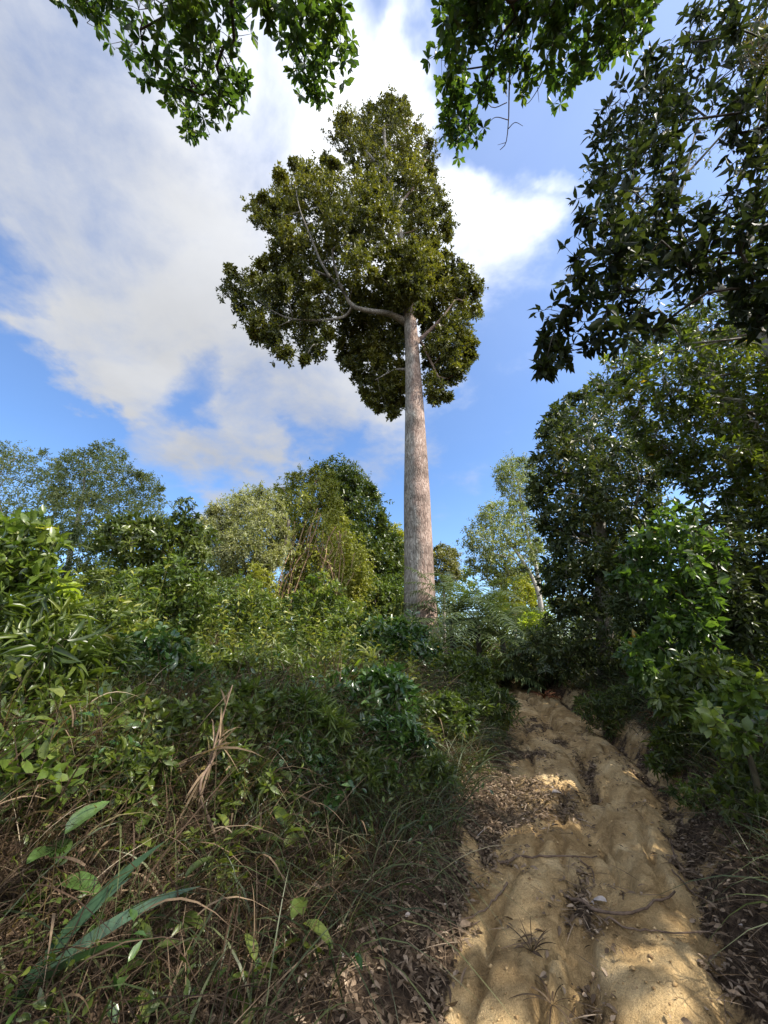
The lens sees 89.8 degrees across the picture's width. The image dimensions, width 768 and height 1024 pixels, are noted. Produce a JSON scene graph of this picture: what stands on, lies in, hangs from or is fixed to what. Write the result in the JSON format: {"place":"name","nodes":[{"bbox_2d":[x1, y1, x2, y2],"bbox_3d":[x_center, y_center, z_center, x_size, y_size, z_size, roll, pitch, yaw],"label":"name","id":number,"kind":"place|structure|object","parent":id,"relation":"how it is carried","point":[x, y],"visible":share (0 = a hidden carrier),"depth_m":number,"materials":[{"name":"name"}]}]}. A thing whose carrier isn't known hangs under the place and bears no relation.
{"place":"outdoors","nodes":[
{"label":"outdoors","id":0,"kind":"place"},
{"bbox_2d":[0,627,523,1023],"bbox_3d":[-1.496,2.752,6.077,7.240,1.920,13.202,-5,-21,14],"label":"dry grass","id":1,"kind":"structure","parent":0,"point":[98,974],"depth_m":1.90,"materials":[{"name":"plant"}]},
{"bbox_2d":[0,641,767,1023],"bbox_3d":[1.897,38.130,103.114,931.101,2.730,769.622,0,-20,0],"label":"ground","id":2,"kind":"structure","parent":0,"point":[644,1003],"depth_m":2.21,"materials":[{"name":"beige soil"}]},
{"bbox_2d":[0,440,66,521],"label":"rubber tree","id":3,"kind":"object","parent":2,"relation":"on","point":[8,469],"visible":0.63,"depth_m":28.27,"materials":[{"name":"green plant"}]},
{"bbox_2d":[0,504,74,647],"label":"broad leaf shrub","id":4,"kind":"object","parent":2,"relation":"on","point":[27,566],"visible":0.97,"depth_m":6.90,"materials":[{"name":"green plant"}]},
{"bbox_2d":[0,655,81,731],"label":"leafy bush","id":5,"kind":"object","parent":2,"relation":"on","point":[14,671],"visible":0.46,"depth_m":2.79,"materials":[{"name":"green plant"}]},
{"bbox_2d":[0,714,88,844],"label":"round leaf shrub","id":6,"kind":"object","parent":2,"relation":"on","point":[46,771],"visible":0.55,"depth_m":2.07,"materials":[{"name":"green plant"}]},
{"bbox_2d":[2,510,104,596],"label":"shade tree","id":7,"kind":"object","parent":2,"relation":"on","point":[79,559],"visible":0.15,"depth_m":21.28,"materials":[{"name":"green plant"}]},
{"bbox_2d":[6,562,100,610],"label":"pale leaved plant","id":8,"kind":"object","parent":2,"relation":"on","point":[74,596],"visible":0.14,"depth_m":7.34,"materials":[{"name":"green plant"}]},
{"bbox_2d":[0,801,109,930],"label":"seedling","id":9,"kind":"object","parent":2,"relation":"on","point":[92,809],"visible":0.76,"depth_m":1.76,"materials":[{"name":"green plant"}]},
{"bbox_2d":[25,688,86,810],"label":"seedling","id":10,"kind":"object","parent":2,"relation":"on","point":[60,693],"visible":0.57,"depth_m":2.27,"materials":[{"name":"green plant"}]},
{"bbox_2d":[4,666,111,750],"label":"leafy bush","id":11,"kind":"object","parent":2,"relation":"on","point":[76,685],"visible":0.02,"depth_m":3.13,"materials":[{"name":"green plant"}]},
{"bbox_2d":[0,583,119,706],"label":"lance leaf shrub","id":12,"kind":"object","parent":2,"relation":"on","point":[70,644],"visible":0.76,"depth_m":3.26,"materials":[{"name":"green plant"}]},
{"bbox_2d":[49,734,152,817],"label":"leafy bush","id":13,"kind":"object","parent":2,"relation":"on","point":[112,767],"visible":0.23,"depth_m":2.27,"materials":[{"name":"green plant"}]},
{"bbox_2d":[44,593,161,651],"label":"leafy bush","id":14,"kind":"object","parent":2,"relation":"on","point":[91,610],"visible":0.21,"depth_m":5.76,"materials":[{"name":"green plant"}]},
{"bbox_2d":[9,841,199,1006],"bbox_3d":[-1.097,1.684,1.621,0.565,0.385,0.342,0,-20,0],"label":"blade plant","id":15,"kind":"object","parent":2,"relation":"on","point":[97,900],"visible":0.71,"depth_m":1.58,"materials":[{"name":"green plant"}]},
{"bbox_2d":[69,612,144,691],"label":"lance leaf shrub","id":16,"kind":"object","parent":2,"relation":"on","point":[117,643],"visible":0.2,"depth_m":3.89,"materials":[{"name":"green plant"}]},
{"bbox_2d":[38,438,177,566],"bbox_3d":[-18.533,1.404,25.596,10.517,14.382,6.784,-11,-23,28],"label":"rubber tree","id":17,"kind":"object","parent":2,"relation":"on","point":[60,493],"visible":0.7,"depth_m":25.61,"materials":[{"name":"green plant"}]},
{"bbox_2d":[65,680,170,747],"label":"broad leaf shrub","id":18,"kind":"object","parent":2,"relation":"on","point":[106,708],"visible":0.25,"depth_m":3.01,"materials":[{"name":"green plant"}]},
{"bbox_2d":[68,559,176,618],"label":"leafy bush","id":19,"kind":"object","parent":2,"relation":"on","point":[96,586],"visible":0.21,"depth_m":10.23,"materials":[{"name":"green plant"}]},
{"bbox_2d":[72,732,189,820],"bbox_3d":[-1.632,1.744,2.463,0.796,0.597,0.716,0,-20,0],"label":"leafy bush","id":20,"kind":"object","parent":2,"relation":"on","point":[129,761],"visible":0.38,"depth_m":2.32,"materials":[{"name":"green plant"}]},
{"bbox_2d":[102,807,162,883],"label":"seedling","id":21,"kind":"object","parent":2,"relation":"on","point":[144,822],"visible":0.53,"depth_m":2.03,"materials":[{"name":"green plant"}]},
{"bbox_2d":[111,923,179,1023],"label":"seedling","id":22,"kind":"object","parent":2,"relation":"on","point":[146,970],"visible":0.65,"depth_m":1.56,"materials":[{"name":"green plant"}]},
{"bbox_2d":[72,511,223,574],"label":"dark sapling","id":23,"kind":"object","parent":2,"relation":"on","point":[151,539],"visible":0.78,"depth_m":9.06,"materials":[{"name":"green plant"}]},
{"bbox_2d":[87,621,215,691],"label":"round leaf shrub","id":24,"kind":"object","parent":2,"relation":"on","point":[173,656],"visible":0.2,"depth_m":4.65,"materials":[{"name":"green plant"}]},
{"bbox_2d":[119,693,205,759],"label":"leafy bush","id":25,"kind":"object","parent":2,"relation":"on","point":[184,707],"visible":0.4,"depth_m":2.85,"materials":[{"name":"green plant"}]},
{"bbox_2d":[107,550,227,637],"bbox_3d":[-4.334,1.865,7.624,2.454,2.155,1.654,-14,-24,34],"label":"leafy bush","id":26,"kind":"object","parent":2,"relation":"on","point":[174,579],"visible":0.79,"depth_m":7.62,"materials":[{"name":"green plant"}]},
{"bbox_2d":[153,856,212,948],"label":"seedling","id":27,"kind":"object","parent":2,"relation":"on","point":[192,913],"visible":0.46,"depth_m":1.83,"materials":[{"name":"green plant"}]},
{"bbox_2d":[168,496,200,616],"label":"spire sapling","id":28,"kind":"object","parent":2,"relation":"on","point":[180,501],"visible":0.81,"depth_m":9.36,"materials":[{"name":"green plant"}]},
{"bbox_2d":[167,536,219,632],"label":"tall shrub","id":29,"kind":"object","parent":2,"relation":"on","point":[190,554],"visible":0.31,"depth_m":8.40,"materials":[{"name":"green plant"}]},
{"bbox_2d":[167,710,237,841],"bbox_3d":[-1.092,1.647,2.410,0.227,0.768,0.526,-10,-22,26],"label":"reed stalk","id":30,"kind":"object","parent":2,"relation":"on","point":[207,769],"visible":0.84,"depth_m":2.31,"materials":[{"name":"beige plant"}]},
{"bbox_2d":[49,0,359,146],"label":"whorl leaved tree","id":31,"kind":"object","parent":2,"relation":"on","point":[188,18],"visible":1,"depth_m":3.02,"materials":[{"name":"green plant"}]},
{"bbox_2d":[163,700,247,774],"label":"leafy bush","id":32,"kind":"object","parent":2,"relation":"on","point":[204,739],"visible":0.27,"depth_m":2.88,"materials":[{"name":"green plant"}]},
{"bbox_2d":[179,685,239,847],"bbox_3d":[-1.111,1.622,2.522,0.244,0.883,0.448,-3,-20,8],"label":"reed stalk","id":33,"kind":"object","parent":2,"relation":"on","point":[215,740],"visible":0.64,"depth_m":2.57,"materials":[{"name":"brown plant"}]},
{"bbox_2d":[174,638,249,680],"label":"leafy bush","id":34,"kind":"object","parent":2,"relation":"on","point":[216,650],"visible":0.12,"depth_m":5.33,"materials":[{"name":"green plant"}]},
{"bbox_2d":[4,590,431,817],"bbox_3d":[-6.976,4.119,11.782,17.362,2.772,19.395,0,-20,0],"label":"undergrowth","id":35,"kind":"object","parent":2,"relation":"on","point":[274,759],"visible":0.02,"depth_m":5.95,"materials":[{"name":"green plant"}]},
{"bbox_2d":[0,511,458,699],"bbox_3d":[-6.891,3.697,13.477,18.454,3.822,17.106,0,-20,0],"label":"undergrowth","id":36,"kind":"object","parent":2,"relation":"on","point":[277,635],"visible":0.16,"depth_m":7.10,"materials":[{"name":"green plant"}]},
{"bbox_2d":[184,569,277,643],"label":"leafy bush","id":37,"kind":"object","parent":2,"relation":"on","point":[223,584],"visible":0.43,"depth_m":9.17,"materials":[{"name":"green plant"}]},
{"bbox_2d":[0,588,477,925],"bbox_3d":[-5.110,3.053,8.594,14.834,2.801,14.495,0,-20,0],"label":"undergrowth","id":38,"kind":"object","parent":2,"relation":"on","point":[66,750],"visible":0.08,"depth_m":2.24,"materials":[{"name":"green plant"}]},
{"bbox_2d":[200,740,283,807],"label":"leafy bush","id":39,"kind":"object","parent":2,"relation":"on","point":[262,788],"visible":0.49,"depth_m":2.62,"materials":[{"name":"green plant"}]},
{"bbox_2d":[201,673,288,743],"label":"leafy bush","id":40,"kind":"object","parent":2,"relation":"on","point":[272,696],"visible":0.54,"depth_m":3.33,"materials":[{"name":"green plant"}]},
{"bbox_2d":[197,480,298,589],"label":"willowy tree","id":41,"kind":"object","parent":2,"relation":"on","point":[246,535],"visible":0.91,"depth_m":18.06,"materials":[{"name":"green plant"}]},
{"bbox_2d":[6,641,493,1023],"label":"creeper","id":42,"kind":"object","parent":2,"relation":"on","point":[133,952],"visible":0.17,"depth_m":2.49,"materials":[{"name":"green plant"}]},
{"bbox_2d":[223,933,278,1023],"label":"seedling","id":43,"kind":"object","parent":2,"relation":"on","point":[249,943],"visible":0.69,"depth_m":1.58,"materials":[{"name":"green plant"}]},
{"bbox_2d":[0,632,505,1023],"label":"creeper","id":44,"kind":"object","parent":2,"relation":"on","point":[41,1004],"visible":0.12,"depth_m":2.21,"materials":[{"name":"green plant"}]},
{"bbox_2d":[237,560,279,619],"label":"tall shrub","id":45,"kind":"object","parent":2,"relation":"on","point":[258,576],"visible":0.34,"depth_m":10.91,"materials":[{"name":"green plant"}]},
{"bbox_2d":[218,636,330,683],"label":"leafy bush","id":46,"kind":"object","parent":2,"relation":"on","point":[282,656],"visible":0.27,"depth_m":5.21,"materials":[{"name":"green plant"}]},
{"bbox_2d":[246,806,310,885],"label":"seedling","id":47,"kind":"object","parent":2,"relation":"on","point":[279,813],"visible":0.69,"depth_m":2.35,"materials":[{"name":"green plant"}]},
{"bbox_2d":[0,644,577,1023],"bbox_3d":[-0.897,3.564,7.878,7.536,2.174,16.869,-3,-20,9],"label":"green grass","id":48,"kind":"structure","parent":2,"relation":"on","point":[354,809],"depth_m":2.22,"materials":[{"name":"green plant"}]},
{"bbox_2d":[237,588,341,650],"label":"leafy bush","id":49,"kind":"object","parent":2,"relation":"on","point":[286,601],"visible":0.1,"depth_m":9.94,"materials":[{"name":"green plant"}]},
{"bbox_2d":[269,897,333,969],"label":"seedling","id":50,"kind":"object","parent":2,"relation":"on","point":[300,901],"visible":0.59,"depth_m":1.78,"materials":[{"name":"green plant"}]},
{"bbox_2d":[263,728,342,796],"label":"leafy bush","id":51,"kind":"object","parent":2,"relation":"on","point":[319,759],"visible":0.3,"depth_m":3.12,"materials":[{"name":"green plant"}]},
{"bbox_2d":[268,678,360,763],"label":"narrow leaf bush","id":52,"kind":"object","parent":2,"relation":"on","point":[328,719],"visible":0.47,"depth_m":3.48,"materials":[{"name":"green plant"}]},
{"bbox_2d":[293,568,346,645],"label":"tall shrub","id":53,"kind":"object","parent":2,"relation":"on","point":[321,591],"visible":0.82,"depth_m":9.91,"materials":[{"name":"green plant"}]},
{"bbox_2d":[261,463,380,632],"bbox_3d":[-3.713,2.359,22.101,7.256,11.210,6.153,0,-20,0],"label":"vine draped tree","id":54,"kind":"object","parent":2,"relation":"on","point":[323,546],"visible":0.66,"depth_m":21.50,"materials":[{"name":"green plant"}]},
{"bbox_2d":[310,595,379,650],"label":"leafy bush","id":55,"kind":"object","parent":2,"relation":"on","point":[353,614],"visible":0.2,"depth_m":11.31,"materials":[{"name":"green plant"}]},
{"bbox_2d":[215,82,488,637],"bbox_3d":[-1.627,-16.483,26.838,17.657,51.358,10.671,0,-20,0],"label":"giant tree","id":56,"kind":"object","parent":2,"relation":"on","point":[413,278],"visible":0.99,"depth_m":24.65,"materials":[{"name":"green plant"}]},
{"bbox_2d":[309,452,403,614],"bbox_3d":[-1.431,2.121,25.813,6.585,13.943,7.495,18,-27,-40],"label":"glossy tree","id":57,"kind":"object","parent":2,"relation":"on","point":[356,490],"visible":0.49,"depth_m":25.63,"materials":[{"name":"green plant"}]},
{"bbox_2d":[331,743,400,800],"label":"leafy bush","id":58,"kind":"object","parent":2,"relation":"on","point":[370,758],"visible":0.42,"depth_m":3.27,"materials":[{"name":"green plant"}]},
{"bbox_2d":[320,661,422,722],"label":"leafy bush","id":59,"kind":"object","parent":2,"relation":"on","point":[394,680],"visible":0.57,"depth_m":4.51,"materials":[{"name":"green plant"}]},
{"bbox_2d":[350,564,403,626],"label":"tree","id":60,"kind":"object","parent":2,"relation":"on","point":[383,595],"visible":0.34,"depth_m":22.45,"materials":[{"name":"green plant"}]},
{"bbox_2d":[11,537,746,642],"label":"woods","id":61,"kind":"object","parent":2,"relation":"on","point":[469,583],"visible":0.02,"depth_m":36.09,"materials":[{"name":"green plant"}]},
{"bbox_2d":[0,673,767,1023],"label":"leaf litter","id":62,"kind":"object","parent":2,"relation":"on","point":[454,903],"visible":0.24,"depth_m":2.29,"materials":[{"name":"brown plant"}]},
{"bbox_2d":[345,705,437,768],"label":"leafy bush","id":63,"kind":"object","parent":2,"relation":"on","point":[400,725],"visible":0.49,"depth_m":3.86,"materials":[{"name":"green plant"}]},
{"bbox_2d":[348,609,442,672],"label":"glossy bush","id":64,"kind":"object","parent":2,"relation":"on","point":[398,630],"visible":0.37,"depth_m":8.24,"materials":[{"name":"green plant"}]},
{"bbox_2d":[385,744,462,803],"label":"leafy bush","id":65,"kind":"object","parent":2,"relation":"on","point":[440,763],"visible":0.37,"depth_m":3.59,"materials":[{"name":"green plant"}]},
{"bbox_2d":[407,687,480,754],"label":"narrow leaf bush","id":66,"kind":"object","parent":2,"relation":"on","point":[453,702],"visible":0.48,"depth_m":4.88,"materials":[{"name":"green plant"}]},
{"bbox_2d":[433,541,466,644],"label":"olive tree","id":67,"kind":"object","parent":2,"relation":"on","point":[449,555],"visible":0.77,"depth_m":29.72,"materials":[{"name":"green plant"}]},
{"bbox_2d":[368,565,538,693],"bbox_3d":[3.132,4.702,16.568,9.188,5.354,9.276,-18,-27,40],"label":"palm","id":68,"kind":"object","parent":2,"relation":"on","point":[475,592],"visible":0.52,"depth_m":16.29,"materials":[{"name":"green plant"}]},
{"bbox_2d":[436,648,504,701],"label":"leafy bush","id":69,"kind":"object","parent":2,"relation":"on","point":[473,674],"visible":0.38,"depth_m":8.82,"materials":[{"name":"green plant"}]},
{"bbox_2d":[392,569,562,662],"bbox_3d":[4.222,4.944,15.336,9.040,5.085,9.824,0,-20,0],"label":"palm","id":70,"kind":"object","parent":2,"relation":"on","point":[472,620],"visible":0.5,"depth_m":15.41,"materials":[{"name":"green plant"}]},
{"bbox_2d":[455,679,525,739],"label":"narrow leaf bush","id":71,"kind":"object","parent":2,"relation":"on","point":[493,697],"visible":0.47,"depth_m":6.30,"materials":[{"name":"green plant"}]},
{"bbox_2d":[456,494,546,632],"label":"slender tree","id":72,"kind":"object","parent":2,"relation":"on","point":[488,512],"visible":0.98,"depth_m":21.27,"materials":[{"name":"green plant"}]},
{"bbox_2d":[480,646,528,689],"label":"narrow leaf bush","id":73,"kind":"object","parent":2,"relation":"on","point":[497,666],"visible":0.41,"depth_m":12.48,"materials":[{"name":"green plant"}]},
{"bbox_2d":[436,595,588,688],"bbox_3d":[4.214,4.970,14.723,7.030,3.214,6.131,-10,-22,25],"label":"palm","id":74,"kind":"object","parent":2,"relation":"on","point":[497,632],"visible":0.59,"depth_m":14.61,"materials":[{"name":"green plant"}]},
{"bbox_2d":[490,450,541,619],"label":"slender tree","id":75,"kind":"object","parent":2,"relation":"on","point":[516,466],"visible":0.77,"depth_m":26.97,"materials":[{"name":"green plant"}]},
{"bbox_2d":[493,566,542,640],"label":"yellow tree","id":76,"kind":"object","parent":2,"relation":"on","point":[530,588],"visible":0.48,"depth_m":25.45,"materials":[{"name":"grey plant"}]},
{"bbox_2d":[420,0,662,167],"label":"whorl leaved tree","id":77,"kind":"object","parent":2,"relation":"on","point":[556,32],"visible":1,"depth_m":2.90,"materials":[{"name":"green plant"}]},
{"bbox_2d":[503,628,580,688],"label":"shade bush","id":78,"kind":"object","parent":2,"relation":"on","point":[510,650],"visible":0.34,"depth_m":11.47,"materials":[{"name":"green plant"}]},
{"bbox_2d":[520,602,634,687],"bbox_3d":[5.002,3.272,9.481,3.480,2.187,2.024,0,-20,0],"label":"shade bush","id":79,"kind":"object","parent":2,"relation":"on","point":[583,642],"visible":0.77,"depth_m":9.24,"materials":[{"name":"green plant"}]},
{"bbox_2d":[441,698,723,1023],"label":"pebbles","id":80,"kind":"object","parent":2,"relation":"on","point":[632,967],"visible":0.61,"depth_m":2.25,"materials":[{"name":"stone"}]},
{"bbox_2d":[520,380,673,678],"bbox_3d":[6.380,-0.055,11.341,5.459,9.222,3.641,14,-24,-33],"label":"dark tree","id":81,"kind":"object","parent":2,"relation":"on","point":[597,511],"visible":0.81,"depth_m":10.69,"materials":[{"name":"green plant"}]},
{"bbox_2d":[442,559,767,722],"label":"undergrowth","id":82,"kind":"object","parent":2,"relation":"on","point":[764,661],"visible":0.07,"depth_m":7.28,"materials":[{"name":"green plant"}]},
{"bbox_2d":[572,677,647,741],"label":"bush","id":83,"kind":"object","parent":2,"relation":"on","point":[604,706],"visible":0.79,"depth_m":6.62,"materials":[{"name":"green plant"}]},
{"bbox_2d":[565,890,675,915],"bbox_3d":[1.514,2.400,2.362,0.682,0.093,0.320,0,-20,0],"label":"fallen stick","id":84,"kind":"object","parent":2,"relation":"on","point":[623,913],"visible":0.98,"depth_m":2.30,"materials":[{"name":"brown wood"}]},
{"bbox_2d":[493,652,767,988],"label":"green grass","id":85,"kind":"structure","parent":2,"relation":"on","point":[583,678],"depth_m":3.60,"materials":[{"name":"green plant"}]},
{"bbox_2d":[601,566,671,645],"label":"shade bush","id":86,"kind":"object","parent":2,"relation":"on","point":[632,615],"visible":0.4,"depth_m":8.16,"materials":[{"name":"green plant"}]},
{"bbox_2d":[528,0,767,383],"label":"overhanging tree","id":87,"kind":"object","parent":2,"relation":"on","point":[626,243],"visible":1,"depth_m":3.94,"materials":[{"name":"green plant"}]},
{"bbox_2d":[736,13,767,122],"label":"hanging vine","id":88,"kind":"object","parent":87,"relation":"hanging from","point":[752,39],"visible":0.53,"depth_m":5.04,"materials":[{"name":"green plant"}]},
{"bbox_2d":[611,611,703,711],"bbox_3d":[3.641,1.951,5.027,1.494,1.237,1.031,15,-25,-36],"label":"bright shrub","id":89,"kind":"object","parent":2,"relation":"on","point":[647,655],"visible":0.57,"depth_m":4.92,"materials":[{"name":"green plant"}]},
{"bbox_2d":[557,667,767,966],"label":"dry grass","id":90,"kind":"structure","parent":2,"relation":"on","point":[712,763],"depth_m":3.04,"materials":[{"name":"plant"}]},
{"bbox_2d":[602,496,732,658],"bbox_3d":[4.204,1.056,5.335,2.202,2.934,1.240,7,-21,-18],"label":"bright shrub","id":91,"kind":"object","parent":2,"relation":"on","point":[703,590],"visible":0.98,"depth_m":5.24,"materials":[{"name":"green plant"}]},
{"bbox_2d":[579,78,767,356],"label":"twiggy tree","id":92,"kind":"object","parent":2,"relation":"on","point":[763,346],"visible":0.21,"depth_m":7.24,"materials":[{"name":"green plant"}]},
{"bbox_2d":[585,296,767,536],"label":"leaning tree","id":93,"kind":"object","parent":2,"relation":"on","point":[744,432],"visible":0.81,"depth_m":7.44,"materials":[{"name":"green plant"}]},
{"bbox_2d":[641,720,717,783],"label":"bush","id":94,"kind":"object","parent":2,"relation":"on","point":[662,748],"visible":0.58,"depth_m":4.25,"materials":[{"name":"green plant"}]},
{"bbox_2d":[658,775,725,816],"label":"fern","id":95,"kind":"object","parent":2,"relation":"on","point":[686,793],"visible":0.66,"depth_m":3.38,"materials":[{"name":"green plant"}]},
{"bbox_2d":[639,648,767,725],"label":"shade bush","id":96,"kind":"object","parent":2,"relation":"on","point":[693,671],"visible":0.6,"depth_m":3.97,"materials":[{"name":"green plant"}]},
{"bbox_2d":[659,502,767,672],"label":"shade bush","id":97,"kind":"object","parent":2,"relation":"on","point":[747,614],"visible":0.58,"depth_m":5.65,"materials":[{"name":"green plant"}]},
{"bbox_2d":[680,676,767,822],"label":"small tree","id":98,"kind":"object","parent":2,"relation":"on","point":[722,715],"visible":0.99,"depth_m":2.70,"materials":[{"name":"green plant"}]},
{"bbox_2d":[700,753,767,824],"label":"bush","id":99,"kind":"object","parent":2,"relation":"on","point":[727,802],"visible":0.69,"depth_m":2.82,"materials":[{"name":"green plant"}]},
{"bbox_2d":[0,0,767,639],"label":"sky","id":100,"kind":"structure","parent":0,"point":[118,232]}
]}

